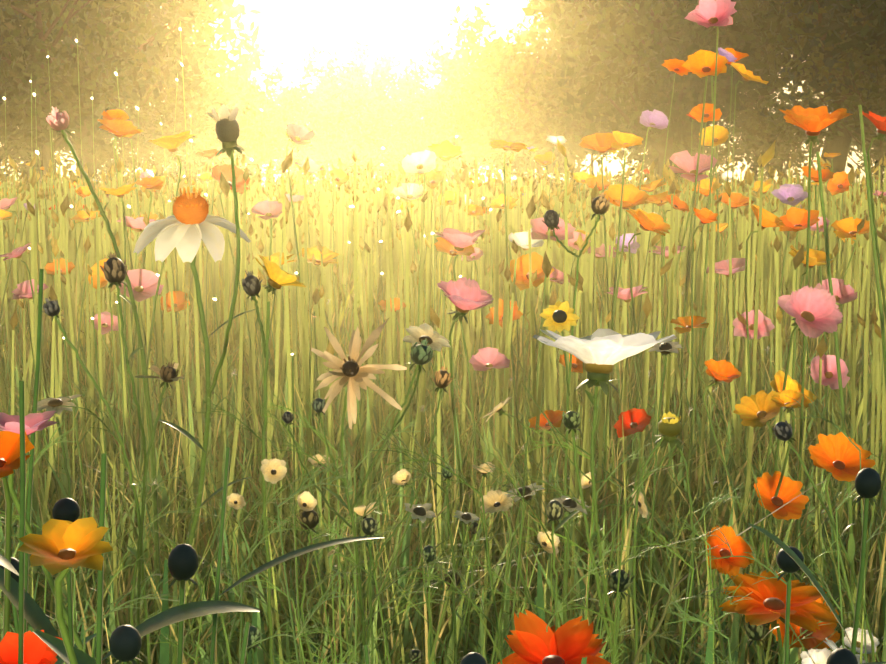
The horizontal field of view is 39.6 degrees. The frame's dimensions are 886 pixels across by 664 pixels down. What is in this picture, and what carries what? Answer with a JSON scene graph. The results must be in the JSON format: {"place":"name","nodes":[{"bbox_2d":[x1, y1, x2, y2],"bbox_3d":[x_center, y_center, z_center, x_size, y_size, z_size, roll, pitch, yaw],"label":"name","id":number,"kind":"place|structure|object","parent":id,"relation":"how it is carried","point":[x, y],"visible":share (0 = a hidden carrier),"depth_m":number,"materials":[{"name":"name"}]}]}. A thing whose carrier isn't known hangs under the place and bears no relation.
{"place":"outdoors","nodes":[
{"label":"outdoors","id":0,"kind":"place"},
{"bbox_2d":[0,216,884,392],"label":"meadow grass","id":1,"kind":"structure","parent":0,"point":[377,315],"depth_m":3.29,"materials":[{"name":"green plant"}]},
{"bbox_2d":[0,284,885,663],"bbox_3d":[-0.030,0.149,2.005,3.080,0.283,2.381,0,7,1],"label":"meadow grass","id":2,"kind":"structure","parent":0,"point":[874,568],"depth_m":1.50,"materials":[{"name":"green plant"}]},
{"bbox_2d":[0,0,885,663],"label":"sky","id":3,"kind":"structure","parent":0,"point":[287,27],"materials":[{"name":"yellow"}]},
{"bbox_2d":[11,284,880,663],"bbox_3d":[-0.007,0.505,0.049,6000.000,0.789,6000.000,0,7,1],"label":"meadow ground","id":4,"kind":"structure","parent":0,"point":[489,652],"depth_m":1.79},
{"bbox_2d":[0,126,20,175],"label":"hazel shrub","id":5,"kind":"object","parent":4,"relation":"on","point":[7,151],"depth_m":80.88,"materials":[{"name":"yellow plant"}]},
{"bbox_2d":[0,3,30,105],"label":"ash tree","id":6,"kind":"object","parent":4,"relation":"on","point":[20,16],"depth_m":57.96,"materials":[{"name":"brown plant"}]},
{"bbox_2d":[0,63,37,152],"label":"hazel shrub","id":7,"kind":"object","parent":4,"relation":"on","point":[16,147],"depth_m":64.00,"materials":[{"name":"brown plant"}]},
{"bbox_2d":[0,127,68,182],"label":"thorn shrub","id":8,"kind":"object","parent":4,"relation":"on","point":[6,154],"depth_m":73.97,"materials":[{"name":"yellow plant"}]},
{"bbox_2d":[0,0,167,185],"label":"oak tree","id":9,"kind":"object","parent":4,"relation":"on","point":[18,25],"depth_m":48.95,"materials":[{"name":"green plant"}]},
{"bbox_2d":[1,2,168,183],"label":"ash tree","id":10,"kind":"object","parent":4,"relation":"on","point":[152,20],"depth_m":77.72,"materials":[{"name":"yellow plant"}]},
{"bbox_2d":[69,122,166,180],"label":"thorn shrub","id":11,"kind":"object","parent":4,"relation":"on","point":[136,159],"depth_m":70.76,"materials":[{"name":"yellow plant"}]},
{"bbox_2d":[32,106,207,663],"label":"flower seed heads","id":12,"kind":"object","parent":4,"relation":"on","point":[113,268],"depth_m":0.73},
{"bbox_2d":[38,39,219,183],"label":"tree","id":13,"kind":"object","parent":4,"relation":"on","point":[71,163],"depth_m":82.91,"materials":[{"name":"yellow plant"}]},
{"bbox_2d":[14,0,261,181],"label":"oak tree","id":14,"kind":"object","parent":4,"relation":"on","point":[168,74],"visible":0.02,"depth_m":69.02,"materials":[{"name":"green plant"}]},
{"bbox_2d":[122,142,196,186],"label":"thorn shrub","id":15,"kind":"object","parent":4,"relation":"on","point":[170,168],"depth_m":89.33,"materials":[{"name":"yellow plant"}]},
{"bbox_2d":[105,21,231,176],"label":"oak tree","id":16,"kind":"object","parent":4,"relation":"on","point":[172,93],"depth_m":86.04,"materials":[{"name":"yellow plant"}]},
{"bbox_2d":[122,89,267,182],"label":"tree","id":17,"kind":"object","parent":4,"relation":"on","point":[168,129],"depth_m":68.05,"materials":[{"name":"yellow plant"}]},
{"bbox_2d":[133,104,261,663],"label":"daisy","id":18,"kind":"object","parent":4,"relation":"on","point":[171,238],"depth_m":0.77,"materials":[{"name":"green plant"}]},
{"bbox_2d":[178,25,267,180],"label":"oak tree","id":19,"kind":"object","parent":4,"relation":"on","point":[225,76],"depth_m":97.70,"materials":[{"name":"yellow plant"}]},
{"bbox_2d":[162,41,296,176],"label":"small tree","id":20,"kind":"object","parent":4,"relation":"on","point":[243,92],"depth_m":89.22,"materials":[{"name":"yellow plant"}]},
{"bbox_2d":[165,63,320,180],"bbox_3d":[-9.654,-10.170,64.983,9.377,7.544,7.885,6,9,43],"label":"tree","id":21,"kind":"object","parent":4,"relation":"on","point":[287,117],"depth_m":64.70,"materials":[{"name":"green plant"}]},
{"bbox_2d":[2,21,492,663],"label":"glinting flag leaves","id":22,"kind":"object","parent":4,"relation":"on","point":[216,313],"depth_m":2.31,"materials":[{"name":"green plant"}]},
{"bbox_2d":[218,116,301,185],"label":"hazel shrub","id":23,"kind":"object","parent":4,"relation":"on","point":[255,170],"depth_m":91.07,"materials":[{"name":"yellow plant"}]},
{"bbox_2d":[195,254,352,663],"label":"yellow flower","id":24,"kind":"object","parent":4,"relation":"on","point":[251,289],"depth_m":0.71,"materials":[{"name":"green plant"}]},
{"bbox_2d":[249,99,342,182],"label":"tree","id":25,"kind":"object","parent":4,"relation":"on","point":[318,161],"depth_m":92.93,"materials":[{"name":"yellow plant"}]},
{"bbox_2d":[255,41,393,176],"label":"small tree","id":26,"kind":"object","parent":4,"relation":"on","point":[326,85],"depth_m":92.34,"materials":[{"name":"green plant"}]},
{"bbox_2d":[317,135,385,181],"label":"thorn shrub","id":27,"kind":"object","parent":4,"relation":"on","point":[349,167],"depth_m":88.07,"materials":[{"name":"yellow plant"}]},
{"bbox_2d":[296,35,408,180],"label":"oak tree","id":28,"kind":"object","parent":4,"relation":"on","point":[360,56],"depth_m":106.52,"materials":[{"name":"yellow plant"}]},
{"bbox_2d":[250,318,458,663],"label":"flower plant","id":29,"kind":"object","parent":4,"relation":"on","point":[352,369],"depth_m":0.69,"materials":[{"name":"green plant"}]},
{"bbox_2d":[324,47,441,180],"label":"small tree","id":30,"kind":"object","parent":4,"relation":"on","point":[392,91],"depth_m":86.67,"materials":[{"name":"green plant"}]},
{"bbox_2d":[27,560,769,663],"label":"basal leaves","id":31,"kind":"object","parent":4,"relation":"on","point":[164,653],"depth_m":0.88,"materials":[{"name":"green plant"}]},
{"bbox_2d":[397,54,468,171],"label":"oak tree","id":32,"kind":"object","parent":4,"relation":"on","point":[432,76],"depth_m":107.79,"materials":[{"name":"yellow plant"}]},
{"bbox_2d":[1,170,883,212],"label":"meadow grass heads","id":33,"kind":"object","parent":4,"relation":"on","point":[486,174],"depth_m":17.01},
{"bbox_2d":[0,139,885,611],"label":"meadow grass heads","id":34,"kind":"object","parent":4,"relation":"on","point":[504,339],"depth_m":1.93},
{"bbox_2d":[0,0,885,663],"bbox_3d":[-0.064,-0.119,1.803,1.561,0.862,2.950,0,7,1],"label":"meadow flowers","id":35,"kind":"object","parent":4,"relation":"on","point":[58,546],"visible":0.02,"depth_m":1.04,"materials":[{"name":"green plant"}]},
{"bbox_2d":[0,291,885,663],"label":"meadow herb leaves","id":36,"kind":"object","parent":4,"relation":"on","point":[476,645],"depth_m":1.56,"materials":[{"name":"green plant"}]},
{"bbox_2d":[0,152,885,324],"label":"meadow grass heads","id":37,"kind":"object","parent":4,"relation":"on","point":[416,208],"depth_m":4.80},
{"bbox_2d":[0,388,885,663],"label":"feathery plant sprigs","id":38,"kind":"object","parent":4,"relation":"on","point":[491,572],"depth_m":0.70,"materials":[{"name":"green plant"}]},
{"bbox_2d":[0,269,885,663],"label":"blurred plant","id":39,"kind":"object","parent":4,"relation":"on","point":[182,563],"visible":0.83,"depth_m":0.45,"materials":[{"name":"green plant"}]},
{"bbox_2d":[5,198,881,233],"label":"meadow grass","id":40,"kind":"structure","parent":4,"relation":"on","point":[421,201],"depth_m":14.26,"materials":[{"name":"green plant"}]},
{"bbox_2d":[387,85,501,180],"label":"tree","id":41,"kind":"object","parent":4,"relation":"on","point":[461,157],"depth_m":91.18,"materials":[{"name":"yellow plant"}]},
{"bbox_2d":[400,34,498,175],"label":"small tree","id":42,"kind":"object","parent":4,"relation":"on","point":[434,90],"depth_m":94.04,"materials":[{"name":"yellow plant"}]},
{"bbox_2d":[242,192,681,663],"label":"flowers","id":43,"kind":"object","parent":4,"relation":"on","point":[550,314],"depth_m":0.70,"materials":[{"name":"green plant"}]},
{"bbox_2d":[436,77,551,180],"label":"tree","id":44,"kind":"object","parent":4,"relation":"on","point":[489,148],"depth_m":70.77,"materials":[{"name":"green plant"}]},
{"bbox_2d":[419,0,606,178],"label":"small tree","id":45,"kind":"object","parent":4,"relation":"on","point":[515,79],"depth_m":72.25,"materials":[{"name":"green plant"}]},
{"bbox_2d":[449,18,581,177],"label":"oak tree","id":46,"kind":"object","parent":4,"relation":"on","point":[518,25],"depth_m":98.97,"materials":[{"name":"yellow plant"}]},
{"bbox_2d":[422,15,626,182],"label":"tree","id":47,"kind":"object","parent":4,"relation":"on","point":[436,55],"depth_m":81.56,"materials":[{"name":"yellow plant"}]},
{"bbox_2d":[497,609,610,663],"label":"orange flower","id":48,"kind":"object","parent":4,"relation":"on","point":[556,649],"depth_m":0.61,"materials":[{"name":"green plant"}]},
{"bbox_2d":[493,75,629,180],"bbox_3d":[6.579,-9.163,59.600,8.410,6.875,6.160,1,7,5],"label":"tree","id":49,"kind":"object","parent":4,"relation":"on","point":[538,136],"depth_m":59.45,"materials":[{"name":"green plant"}]},
{"bbox_2d":[529,99,650,183],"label":"tree","id":50,"kind":"object","parent":4,"relation":"on","point":[591,160],"depth_m":83.15,"materials":[{"name":"yellow plant"}]},
{"bbox_2d":[471,329,729,663],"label":"white flower","id":51,"kind":"object","parent":4,"relation":"on","point":[610,339],"depth_m":0.69,"materials":[{"name":"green plant"}]},
{"bbox_2d":[594,84,704,181],"bbox_3d":[9.946,-8.854,57.304,6.069,6.774,8.287,0,7,4],"label":"tree","id":52,"kind":"object","parent":4,"relation":"on","point":[649,159],"depth_m":56.14,"materials":[{"name":"yellow plant"}]},
{"bbox_2d":[521,0,801,163],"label":"oak tree","id":53,"kind":"object","parent":4,"relation":"on","point":[558,50],"depth_m":60.09,"materials":[{"name":"yellow plant"}]},
{"bbox_2d":[542,0,834,176],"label":"oak tree","id":54,"kind":"object","parent":4,"relation":"on","point":[704,38],"depth_m":49.44,"materials":[{"name":"green plant"}]},
{"bbox_2d":[651,134,741,182],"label":"thorn shrub","id":55,"kind":"object","parent":4,"relation":"on","point":[726,163],"depth_m":78.23,"materials":[{"name":"yellow plant"}]},
{"bbox_2d":[631,3,826,180],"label":"ash tree","id":56,"kind":"object","parent":4,"relation":"on","point":[783,94],"depth_m":70.14,"materials":[{"name":"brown plant"}]},
{"bbox_2d":[607,105,885,663],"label":"orange cosmos flowers","id":57,"kind":"object","parent":4,"relation":"on","point":[757,619],"depth_m":0.69,"materials":[{"name":"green plant"}]},
{"bbox_2d":[673,56,819,183],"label":"tree","id":58,"kind":"object","parent":4,"relation":"on","point":[755,173],"depth_m":75.12,"materials":[{"name":"brown plant"}]},
{"bbox_2d":[707,51,844,180],"bbox_3d":[15.665,-9.460,57.519,7.194,8.030,9.823,5,8,39],"label":"tree","id":59,"kind":"object","parent":4,"relation":"on","point":[756,118],"depth_m":56.19,"materials":[{"name":"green plant"}]},
{"bbox_2d":[724,92,832,178],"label":"tree","id":60,"kind":"object","parent":4,"relation":"on","point":[787,167],"depth_m":76.95,"materials":[{"name":"brown plant"}]},
{"bbox_2d":[754,0,885,172],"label":"ash tree","id":61,"kind":"object","parent":4,"relation":"on","point":[838,5],"depth_m":56.66,"materials":[{"name":"green plant"}]},
{"bbox_2d":[776,0,885,185],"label":"tree","id":62,"kind":"object","parent":4,"relation":"on","point":[863,93],"depth_m":51.37,"materials":[{"name":"green plant"}]},
{"bbox_2d":[788,0,885,74],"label":"oak tree","id":63,"kind":"object","parent":4,"relation":"on","point":[827,32],"depth_m":60.87,"materials":[{"name":"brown plant"}]},
{"bbox_2d":[802,0,885,75],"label":"oak tree","id":64,"kind":"object","parent":4,"relation":"on","point":[841,25],"depth_m":44.06,"materials":[{"name":"brown plant"}]},
{"bbox_2d":[802,31,885,167],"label":"tree","id":65,"kind":"object","parent":4,"relation":"on","point":[856,134],"depth_m":58.65,"materials":[{"name":"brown plant"}]},
{"bbox_2d":[815,97,885,177],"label":"thorn shrub","id":66,"kind":"object","parent":4,"relation":"on","point":[859,148],"depth_m":82.05,"materials":[{"name":"brown plant"}]},
{"bbox_2d":[849,136,885,182],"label":"thorn shrub","id":67,"kind":"object","parent":4,"relation":"on","point":[876,155],"depth_m":81.10,"materials":[{"name":"brown plant"}]},
{"bbox_2d":[150,236,769,485],"bbox_3d":[0.034,0.015,0.767,0.280,0.134,0.386,4,8,34],"label":"airborne seed fluff","id":68,"kind":"object","parent":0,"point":[233,373],"depth_m":0.73,"materials":[{"name":"white plant"}]}
]}

